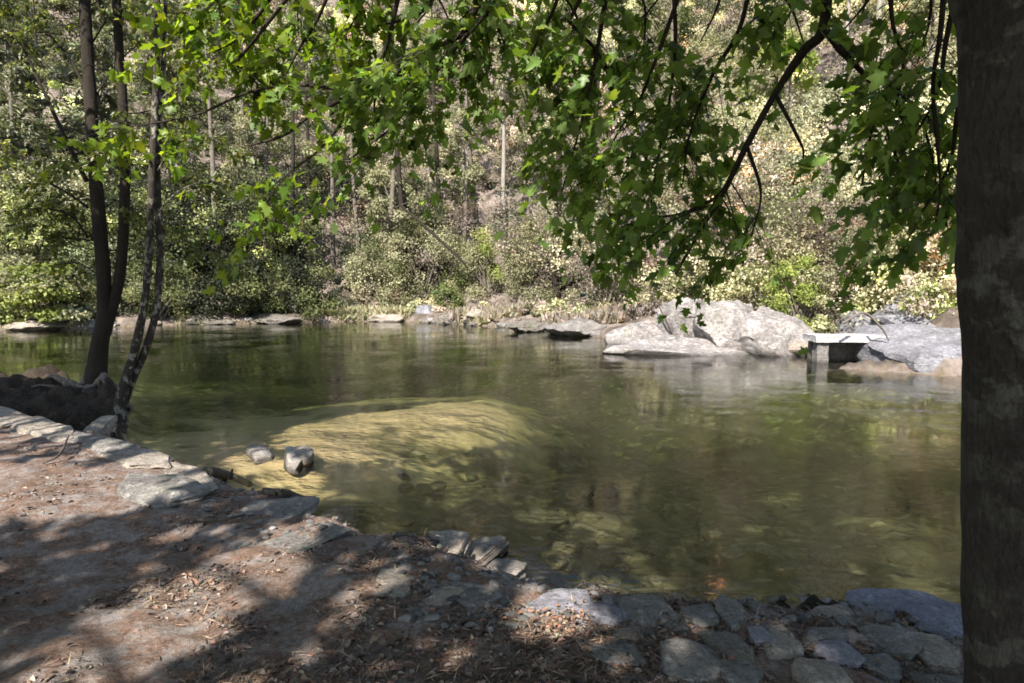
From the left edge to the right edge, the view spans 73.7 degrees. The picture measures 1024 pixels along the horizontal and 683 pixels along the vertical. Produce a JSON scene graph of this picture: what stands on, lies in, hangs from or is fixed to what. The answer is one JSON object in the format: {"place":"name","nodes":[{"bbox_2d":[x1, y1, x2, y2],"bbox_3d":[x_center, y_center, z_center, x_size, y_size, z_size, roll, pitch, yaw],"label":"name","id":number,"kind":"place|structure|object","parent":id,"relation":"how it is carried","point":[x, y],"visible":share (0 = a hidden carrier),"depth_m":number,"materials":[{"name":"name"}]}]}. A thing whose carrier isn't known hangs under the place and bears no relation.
{"place":"outdoors","nodes":[
{"label":"outdoors","id":0,"kind":"place"},
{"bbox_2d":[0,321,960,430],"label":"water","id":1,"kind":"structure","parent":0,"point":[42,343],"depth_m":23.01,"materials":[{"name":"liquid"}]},
{"bbox_2d":[0,0,963,682],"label":"ground","id":2,"kind":"structure","parent":0,"point":[366,442],"depth_m":9.31,"materials":[{"name":"soil"}]},
{"bbox_2d":[1,319,66,334],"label":"boulder","id":3,"kind":"object","parent":2,"relation":"on","point":[28,326],"visible":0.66,"depth_m":29.42,"materials":[{"name":"beige stone"}]},
{"bbox_2d":[9,416,73,442],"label":"coping stone","id":4,"kind":"object","parent":2,"relation":"on","point":[44,427],"visible":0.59,"depth_m":8.32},
{"bbox_2d":[0,0,90,256],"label":"conifer","id":5,"kind":"object","parent":2,"relation":"on","point":[12,113],"visible":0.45,"depth_m":35.14,"materials":[{"name":"green plant"}]},
{"bbox_2d":[0,252,96,323],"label":"leafy shrub","id":6,"kind":"object","parent":2,"relation":"on","point":[36,295],"visible":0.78,"depth_m":29.34,"materials":[{"name":"green plant"}]},
{"bbox_2d":[83,415,117,436],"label":"white stone","id":7,"kind":"object","parent":2,"relation":"on","point":[104,425],"visible":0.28,"depth_m":9.00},
{"bbox_2d":[68,431,137,455],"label":"coping stone","id":8,"kind":"object","parent":2,"relation":"on","point":[100,443],"visible":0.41,"depth_m":7.64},
{"bbox_2d":[42,0,174,239],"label":"conifer","id":9,"kind":"object","parent":2,"relation":"on","point":[104,36],"visible":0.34,"depth_m":38.18,"materials":[{"name":"green plant"}]},
{"bbox_2d":[0,0,231,419],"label":"dark twin tree","id":10,"kind":"object","parent":2,"relation":"on","point":[108,299],"visible":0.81,"depth_m":11.69,"materials":[{"name":"green plant"}]},
{"bbox_2d":[98,448,172,468],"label":"coping stone","id":11,"kind":"object","parent":2,"relation":"on","point":[139,458],"visible":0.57,"depth_m":7.06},
{"bbox_2d":[138,0,184,247],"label":"slender tree","id":12,"kind":"object","parent":2,"relation":"on","point":[174,49],"visible":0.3,"depth_m":39.08,"materials":[{"name":"green plant"}]},
{"bbox_2d":[117,473,208,508],"bbox_3d":[-3.226,1.366,6.196,1.130,0.219,0.619,5,8,45],"label":"coping stone","id":13,"kind":"object","parent":2,"relation":"on","point":[157,491],"visible":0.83,"depth_m":5.99,"materials":[{"name":"stone"}]},
{"bbox_2d":[122,252,203,321],"bbox_3d":[-16.689,-2.633,32.910,3.810,3.467,3.719,0,5,0],"label":"leafy shrub","id":14,"kind":"object","parent":2,"relation":"on","point":[179,273],"visible":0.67,"depth_m":32.54,"materials":[{"name":"green plant"}]},
{"bbox_2d":[70,0,260,425],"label":"mottled tree","id":15,"kind":"object","parent":2,"relation":"on","point":[134,364],"visible":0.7,"depth_m":10.39,"materials":[{"name":"green plant"}]},
{"bbox_2d":[114,0,236,215],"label":"conifer","id":16,"kind":"object","parent":2,"relation":"on","point":[180,107],"visible":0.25,"depth_m":41.70,"materials":[{"name":"green plant"}]},
{"bbox_2d":[164,462,218,494],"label":"coping stone","id":17,"kind":"object","parent":2,"relation":"on","point":[198,474],"visible":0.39,"depth_m":6.61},
{"bbox_2d":[178,21,230,280],"bbox_3d":[-16.683,-10.554,37.936,2.272,14.328,2.588,5,7,43],"label":"slender tree","id":18,"kind":"object","parent":2,"relation":"on","point":[212,160],"visible":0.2,"depth_m":37.72,"materials":[{"name":"green plant"}]},
{"bbox_2d":[202,466,252,487],"bbox_3d":[-3.143,1.460,7.456,0.384,0.606,1.536,-1,5,-10],"label":"driftwood log","id":19,"kind":"object","parent":2,"relation":"on","point":[219,473],"visible":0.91,"depth_m":7.62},
{"bbox_2d":[184,247,285,319],"bbox_3d":[-13.608,-2.893,34.148,4.279,3.701,4.433,0,5,0],"label":"rhododendron","id":20,"kind":"object","parent":2,"relation":"on","point":[240,303],"visible":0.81,"depth_m":33.56,"materials":[{"name":"green plant"}]},
{"bbox_2d":[245,444,273,464],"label":"river stone","id":21,"kind":"object","parent":2,"relation":"on","point":[257,454],"visible":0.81,"depth_m":8.75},
{"bbox_2d":[221,82,321,192],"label":"broadleaf tree","id":22,"kind":"object","parent":2,"relation":"on","point":[247,135],"visible":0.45,"depth_m":42.77,"materials":[{"name":"green plant"}]},
{"bbox_2d":[240,496,319,519],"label":"ledge rock","id":23,"kind":"object","parent":2,"relation":"on","point":[277,508],"visible":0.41,"depth_m":5.87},
{"bbox_2d":[272,12,312,263],"bbox_3d":[-12.273,-10.830,38.637,2.389,15.247,2.926,-1,5,-8],"label":"slender tree","id":24,"kind":"object","parent":2,"relation":"on","point":[303,91],"visible":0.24,"depth_m":38.58,"materials":[{"name":"green plant"}]},
{"bbox_2d":[283,446,301,474],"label":"river stone","id":25,"kind":"object","parent":2,"relation":"on","point":[292,463],"visible":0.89,"depth_m":8.35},
{"bbox_2d":[256,521,351,552],"bbox_3d":[-1.536,1.447,4.816,0.433,0.162,0.730,5,8,44],"label":"ledge rock","id":26,"kind":"object","parent":2,"relation":"on","point":[332,531],"visible":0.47,"depth_m":4.85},
{"bbox_2d":[259,255,351,321],"bbox_3d":[-10.762,-2.716,34.997,4.688,3.474,3.845,0,5,0],"label":"rhododendron","id":27,"kind":"object","parent":2,"relation":"on","point":[293,274],"visible":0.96,"depth_m":34.58,"materials":[{"name":"green plant"}]},
{"bbox_2d":[284,0,326,233],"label":"slender tree","id":28,"kind":"object","parent":2,"relation":"on","point":[288,11],"visible":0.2,"depth_m":43.89,"materials":[{"name":"green plant"}]},
{"bbox_2d":[301,50,340,268],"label":"slender tree","id":29,"kind":"object","parent":2,"relation":"on","point":[333,257],"visible":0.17,"depth_m":41.25,"materials":[{"name":"green plant"}]},
{"bbox_2d":[319,505,359,527],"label":"pale rock","id":30,"kind":"object","parent":2,"relation":"on","point":[349,514],"visible":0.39,"depth_m":6.85,"materials":[{"name":"stone"}]},
{"bbox_2d":[338,219,408,306],"bbox_3d":[-7.714,-4.333,38.362,4.224,5.077,3.550,0,5,0],"label":"pale bush","id":31,"kind":"object","parent":2,"relation":"on","point":[362,254],"visible":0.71,"depth_m":37.95,"materials":[{"name":"green plant"}]},
{"bbox_2d":[372,568,409,597],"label":"flat stone","id":32,"kind":"object","parent":2,"relation":"on","point":[394,579],"visible":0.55,"depth_m":4.05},
{"bbox_2d":[355,167,433,292],"bbox_3d":[-6.598,-5.842,38.564,3.642,7.885,4.044,3,6,28],"label":"slender tree","id":33,"kind":"object","parent":2,"relation":"on","point":[379,211],"visible":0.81,"depth_m":38.12,"materials":[{"name":"green plant"}]},
{"bbox_2d":[357,133,438,254],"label":"broadleaf tree","id":34,"kind":"object","parent":2,"relation":"on","point":[410,181],"visible":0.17,"depth_m":41.52,"materials":[{"name":"green plant"}]},
{"bbox_2d":[377,10,426,292],"bbox_3d":[-6.328,-10.240,38.424,2.915,16.140,4.093,-3,6,-32],"label":"slender tree","id":35,"kind":"object","parent":2,"relation":"on","point":[399,185],"visible":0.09,"depth_m":38.39,"materials":[{"name":"green plant"}]},
{"bbox_2d":[352,216,490,305],"bbox_3d":[-4.924,-4.214,38.679,7.292,5.788,5.995,2,6,23],"label":"rounded bush","id":36,"kind":"object","parent":2,"relation":"on","point":[441,248],"visible":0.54,"depth_m":38.10,"materials":[{"name":"green plant"}]},
{"bbox_2d":[408,0,458,230],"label":"slender tree","id":37,"kind":"object","parent":2,"relation":"on","point":[424,36],"visible":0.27,"depth_m":45.27,"materials":[{"name":"green plant"}]},
{"bbox_2d":[421,585,464,606],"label":"flat stone","id":38,"kind":"object","parent":2,"relation":"on","point":[444,592],"visible":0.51,"depth_m":3.89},
{"bbox_2d":[430,282,467,309],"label":"leafy shrub","id":39,"kind":"object","parent":2,"relation":"on","point":[454,296],"visible":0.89,"depth_m":35.91,"materials":[{"name":"green plant"}]},
{"bbox_2d":[429,530,470,556],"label":"flat stone","id":40,"kind":"object","parent":2,"relation":"on","point":[457,541],"visible":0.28,"depth_m":5.44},
{"bbox_2d":[443,0,480,245],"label":"slender tree","id":41,"kind":"object","parent":2,"relation":"on","point":[458,63],"visible":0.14,"depth_m":42.53,"materials":[{"name":"green plant"}]},
{"bbox_2d":[436,107,488,252],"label":"slender tree","id":42,"kind":"object","parent":2,"relation":"on","point":[473,174],"visible":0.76,"depth_m":40.87,"materials":[{"name":"green plant"}]},
{"bbox_2d":[450,516,480,533],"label":"submerged stone","id":43,"kind":"object","parent":2,"relation":"on","point":[471,524],"visible":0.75,"depth_m":6.86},
{"bbox_2d":[0,216,948,329],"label":"bank grass","id":44,"kind":"structure","parent":2,"relation":"on","point":[604,314],"depth_m":32.39,"materials":[{"name":"plant"}]},
{"bbox_2d":[0,0,957,328],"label":"woods","id":45,"kind":"object","parent":2,"relation":"on","point":[774,160],"visible":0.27,"depth_m":37.06,"materials":[{"name":"green plant"}]},
{"bbox_2d":[0,0,957,333],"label":"undergrowth","id":46,"kind":"object","parent":2,"relation":"on","point":[86,294],"visible":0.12,"depth_m":31.57,"materials":[{"name":"green plant"}]},
{"bbox_2d":[450,581,509,613],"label":"flat stone","id":47,"kind":"object","parent":2,"relation":"on","point":[489,591],"visible":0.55,"depth_m":3.90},
{"bbox_2d":[0,419,963,682],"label":"leaf litter","id":48,"kind":"object","parent":2,"relation":"on","point":[520,647],"visible":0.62,"depth_m":3.45,"materials":[{"name":"plant"}]},
{"bbox_2d":[468,535,509,565],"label":"flat stone","id":49,"kind":"object","parent":2,"relation":"on","point":[493,547],"visible":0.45,"depth_m":5.64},
{"bbox_2d":[454,227,525,301],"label":"pale bush","id":50,"kind":"object","parent":2,"relation":"on","point":[478,252],"visible":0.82,"depth_m":37.40,"materials":[{"name":"green plant"}]},
{"bbox_2d":[476,29,527,241],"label":"slender tree","id":51,"kind":"object","parent":2,"relation":"on","point":[494,44],"visible":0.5,"depth_m":42.93,"materials":[{"name":"green plant"}]},
{"bbox_2d":[486,558,526,578],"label":"flat stone","id":52,"kind":"object","parent":2,"relation":"on","point":[519,566],"visible":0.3,"depth_m":5.30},
{"bbox_2d":[28,0,1023,682],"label":"maple tree","id":53,"kind":"object","parent":2,"relation":"on","point":[982,242],"visible":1,"depth_m":4.10,"materials":[{"name":"green plant"}]},
{"bbox_2d":[507,320,546,333],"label":"boulder","id":54,"kind":"object","parent":2,"relation":"on","point":[526,326],"visible":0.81,"depth_m":28.62,"materials":[{"name":"stone"}]},
{"bbox_2d":[491,507,569,528],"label":"submerged stone","id":55,"kind":"object","parent":2,"relation":"on","point":[547,518],"visible":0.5,"depth_m":7.59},
{"bbox_2d":[520,553,566,586],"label":"slate slab","id":56,"kind":"structure","parent":2,"relation":"on","point":[536,568],"depth_m":5.58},
{"bbox_2d":[488,195,600,299],"bbox_3d":[2.232,-4.816,35.194,6.867,5.789,5.910,0,5,0],"label":"rounded bush","id":57,"kind":"object","parent":2,"relation":"on","point":[521,255],"visible":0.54,"depth_m":34.90,"materials":[{"name":"green plant"}]},
{"bbox_2d":[529,0,577,301],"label":"slender tree","id":58,"kind":"object","parent":2,"relation":"on","point":[555,278],"visible":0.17,"depth_m":34.02,"materials":[{"name":"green plant"}]},
{"bbox_2d":[529,588,590,627],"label":"slate slab","id":59,"kind":"structure","parent":2,"relation":"on","point":[552,598],"depth_m":3.85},
{"bbox_2d":[524,59,601,219],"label":"broadleaf tree","id":60,"kind":"object","parent":2,"relation":"on","point":[546,124],"visible":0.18,"depth_m":40.86,"materials":[{"name":"green plant"}]},
{"bbox_2d":[551,539,586,554],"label":"submerged stone","id":61,"kind":"object","parent":2,"relation":"on","point":[569,547],"visible":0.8,"depth_m":6.33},
{"bbox_2d":[541,317,606,338],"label":"boulder","id":62,"kind":"object","parent":2,"relation":"on","point":[578,326],"visible":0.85,"depth_m":26.76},
{"bbox_2d":[197,478,962,639],"bbox_3d":[-0.083,1.679,4.672,6.541,0.684,2.318,2,6,18],"label":"rubble","id":63,"kind":"object","parent":2,"relation":"on","point":[431,586],"visible":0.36,"depth_m":3.99,"materials":[{"name":"grey stone"}]},
{"bbox_2d":[567,560,598,580],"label":"submerged stone","id":64,"kind":"object","parent":2,"relation":"on","point":[580,568],"visible":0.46,"depth_m":5.92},
{"bbox_2d":[558,233,630,308],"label":"twiggy bush","id":65,"kind":"object","parent":2,"relation":"on","point":[603,295],"visible":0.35,"depth_m":30.31,"materials":[{"name":"grey plant"}]},
{"bbox_2d":[575,511,622,529],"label":"submerged stone","id":66,"kind":"object","parent":2,"relation":"on","point":[602,519],"visible":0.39,"depth_m":7.65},
{"bbox_2d":[581,601,628,626],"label":"flat stone","id":67,"kind":"object","parent":2,"relation":"on","point":[600,611],"visible":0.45,"depth_m":3.67,"materials":[{"name":"grey stone"}]},
{"bbox_2d":[582,0,640,266],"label":"slender tree","id":68,"kind":"object","parent":2,"relation":"on","point":[594,30],"visible":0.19,"depth_m":33.63,"materials":[{"name":"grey plant"}]},
{"bbox_2d":[590,643,650,670],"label":"flat stone","id":69,"kind":"object","parent":2,"relation":"on","point":[598,652],"visible":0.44,"depth_m":3.21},
{"bbox_2d":[610,624,655,645],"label":"flat stone","id":70,"kind":"object","parent":2,"relation":"on","point":[628,632],"visible":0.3,"depth_m":3.44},
{"bbox_2d":[604,320,662,347],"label":"boulder","id":71,"kind":"object","parent":2,"relation":"on","point":[631,332],"visible":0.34,"depth_m":23.46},
{"bbox_2d":[626,531,660,555],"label":"submerged stone","id":72,"kind":"object","parent":2,"relation":"on","point":[642,542],"visible":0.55,"depth_m":6.67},
{"bbox_2d":[617,0,686,233],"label":"slender tree","id":73,"kind":"object","parent":2,"relation":"on","point":[659,15],"visible":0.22,"depth_m":36.73,"materials":[{"name":"green plant"}]},
{"bbox_2d":[618,594,688,633],"bbox_3d":[0.740,1.531,3.660,0.292,0.182,0.485,-2,6,-21],"label":"flat stone","id":74,"kind":"object","parent":2,"relation":"on","point":[638,604],"visible":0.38,"depth_m":3.68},
{"bbox_2d":[641,0,697,236],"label":"slender tree","id":75,"kind":"object","parent":2,"relation":"on","point":[685,18],"visible":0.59,"depth_m":35.30,"materials":[{"name":"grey plant"}]},
{"bbox_2d":[655,297,703,337],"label":"boulder","id":76,"kind":"object","parent":2,"relation":"on","point":[674,316],"visible":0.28,"depth_m":22.78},
{"bbox_2d":[598,334,762,369],"bbox_3d":[5.612,0.590,21.126,5.851,1.561,2.166,0,5,0],"label":"boulder","id":77,"kind":"object","parent":2,"relation":"on","point":[671,345],"visible":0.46,"depth_m":20.42,"materials":[{"name":"stone"}]},
{"bbox_2d":[637,68,735,233],"bbox_3d":[9.021,-9.688,35.194,4.221,8.872,5.961,-4,7,-38],"label":"broadleaf tree","id":78,"kind":"object","parent":2,"relation":"on","point":[677,91],"visible":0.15,"depth_m":35.02,"materials":[{"name":"green plant"}]},
{"bbox_2d":[658,638,720,682],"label":"flat stone","id":79,"kind":"object","parent":2,"relation":"on","point":[705,664],"visible":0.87,"depth_m":3.14,"materials":[{"name":"stone"}]},
{"bbox_2d":[679,603,719,628],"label":"flat stone","id":80,"kind":"object","parent":2,"relation":"on","point":[696,616],"visible":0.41,"depth_m":3.61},
{"bbox_2d":[700,524,730,541],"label":"submerged stone","id":81,"kind":"object","parent":2,"relation":"on","point":[716,533],"visible":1,"depth_m":7.08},
{"bbox_2d":[663,215,775,296],"bbox_3d":[8.318,-3.474,27.811,4.676,3.394,4.036,5,7,40],"label":"leafy shrub","id":82,"kind":"object","parent":2,"relation":"on","point":[684,283],"visible":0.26,"depth_m":27.21,"materials":[{"name":"green plant"}]},
{"bbox_2d":[692,300,753,350],"bbox_3d":[6.957,0.050,22.178,2.410,2.826,3.270,0,5,0],"label":"boulder","id":83,"kind":"object","parent":2,"relation":"on","point":[721,319],"visible":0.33,"depth_m":20.96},
{"bbox_2d":[697,630,755,664],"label":"flat stone","id":84,"kind":"object","parent":2,"relation":"on","point":[735,644],"visible":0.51,"depth_m":3.30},
{"bbox_2d":[715,594,750,631],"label":"flat stone","id":85,"kind":"object","parent":2,"relation":"on","point":[726,607],"visible":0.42,"depth_m":3.65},
{"bbox_2d":[718,659,764,682],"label":"flat stone","id":86,"kind":"object","parent":2,"relation":"on","point":[737,671],"visible":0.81,"depth_m":3.07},
{"bbox_2d":[748,625,777,645],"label":"flat stone","id":87,"kind":"object","parent":2,"relation":"on","point":[759,635],"visible":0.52,"depth_m":3.36,"materials":[{"name":"grey stone"}]},
{"bbox_2d":[745,543,785,566],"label":"submerged stone","id":88,"kind":"object","parent":2,"relation":"on","point":[766,555],"visible":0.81,"depth_m":6.33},
{"bbox_2d":[732,306,814,364],"bbox_3d":[7.922,0.096,21.148,2.495,2.328,2.782,0,5,0],"label":"boulder","id":89,"kind":"object","parent":2,"relation":"on","point":[764,331],"visible":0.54,"depth_m":20.23,"materials":[{"name":"stone"}]},
{"bbox_2d":[763,625,803,659],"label":"flat stone","id":90,"kind":"object","parent":2,"relation":"on","point":[785,647],"visible":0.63,"depth_m":3.28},
{"bbox_2d":[734,20,837,203],"bbox_3d":[13.291,-11.016,33.351,4.994,9.014,4.945,0,5,0],"label":"broadleaf tree","id":91,"kind":"object","parent":2,"relation":"on","point":[777,72],"visible":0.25,"depth_m":32.96,"materials":[{"name":"green plant"}]},
{"bbox_2d":[775,561,807,578],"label":"submerged stone","id":92,"kind":"object","parent":2,"relation":"on","point":[789,569],"visible":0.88,"depth_m":5.95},
{"bbox_2d":[758,250,847,333],"bbox_3d":[9.391,-1.555,22.251,2.670,2.841,2.150,0,5,0],"label":"yellow shrub","id":93,"kind":"object","parent":2,"relation":"on","point":[803,292],"visible":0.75,"depth_m":22.14,"materials":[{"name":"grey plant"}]},
{"bbox_2d":[787,577,837,596],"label":"submerged stone","id":94,"kind":"object","parent":2,"relation":"on","point":[818,587],"visible":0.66,"depth_m":5.54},
{"bbox_2d":[791,657,853,682],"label":"flat stone","id":95,"kind":"object","parent":2,"relation":"on","point":[805,670],"visible":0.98,"depth_m":3.06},
{"bbox_2d":[805,604,855,621],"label":"flat stone","id":96,"kind":"object","parent":2,"relation":"on","point":[831,610],"visible":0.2,"depth_m":3.77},
{"bbox_2d":[802,627,867,648],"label":"flat stone","id":97,"kind":"object","parent":2,"relation":"on","point":[812,635],"visible":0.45,"depth_m":3.42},
{"bbox_2d":[812,638,865,667],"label":"flat stone","id":98,"kind":"object","parent":2,"relation":"on","point":[841,651],"visible":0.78,"depth_m":3.25,"materials":[{"name":"grey stone"}]},
{"bbox_2d":[802,333,889,372],"bbox_3d":[9.093,0.782,18.623,2.058,1.970,0.914,0,5,0],"label":"dock","id":99,"kind":"object","parent":2,"relation":"on","point":[824,348],"visible":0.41,"depth_m":18.48,"materials":[{"name":"concrete"}]},
{"bbox_2d":[806,216,890,280],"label":"leafy shrub","id":100,"kind":"object","parent":2,"relation":"on","point":[855,220],"visible":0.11,"depth_m":24.89,"materials":[{"name":"green plant"}]},
{"bbox_2d":[837,576,868,594],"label":"submerged stone","id":101,"kind":"object","parent":2,"relation":"on","point":[845,585],"visible":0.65,"depth_m":5.67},
{"bbox_2d":[833,309,873,333],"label":"boulder","id":102,"kind":"object","parent":2,"relation":"on","point":[862,322],"visible":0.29,"depth_m":21.64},
{"bbox_2d":[862,653,903,682],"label":"flat stone","id":103,"kind":"object","parent":2,"relation":"on","point":[892,668],"visible":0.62,"depth_m":3.19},
{"bbox_2d":[857,624,922,660],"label":"flat stone","id":104,"kind":"object","parent":2,"relation":"on","point":[905,643],"visible":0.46,"depth_m":3.40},
{"bbox_2d":[870,292,935,326],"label":"boulder","id":105,"kind":"object","parent":2,"relation":"on","point":[889,313],"visible":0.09,"depth_m":20.09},
{"bbox_2d":[845,588,962,638],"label":"slate slab","id":106,"kind":"structure","parent":2,"relation":"on","point":[933,613],"depth_m":4.55,"materials":[{"name":"stone"}]},
{"bbox_2d":[854,0,956,142],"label":"broadleaf tree","id":107,"kind":"object","parent":2,"relation":"on","point":[921,7],"visible":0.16,"depth_m":28.92,"materials":[{"name":"green plant"}]},
{"bbox_2d":[852,323,961,372],"bbox_3d":[11.448,0.663,17.709,4.159,2.114,4.368,0,5,0],"label":"boulder","id":108,"kind":"object","parent":2,"relation":"on","point":[919,348],"visible":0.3,"depth_m":17.56,"materials":[{"name":"stone"}]},
{"bbox_2d":[894,286,956,318],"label":"leafy shrub","id":109,"kind":"object","parent":2,"relation":"on","point":[928,296],"visible":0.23,"depth_m":19.66,"materials":[{"name":"green plant"}]},
{"bbox_2d":[902,670,963,682],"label":"flat stone","id":110,"kind":"object","parent":2,"relation":"on","point":[917,676],"visible":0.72,"depth_m":3.12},
{"bbox_2d":[916,632,961,672],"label":"flat stone","id":111,"kind":"object","parent":2,"relation":"on","point":[935,650],"visible":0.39,"depth_m":3.31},
{"bbox_2d":[933,571,959,592],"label":"submerged stone","id":112,"kind":"object","parent":2,"relation":"on","point":[948,581],"visible":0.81,"depth_m":5.75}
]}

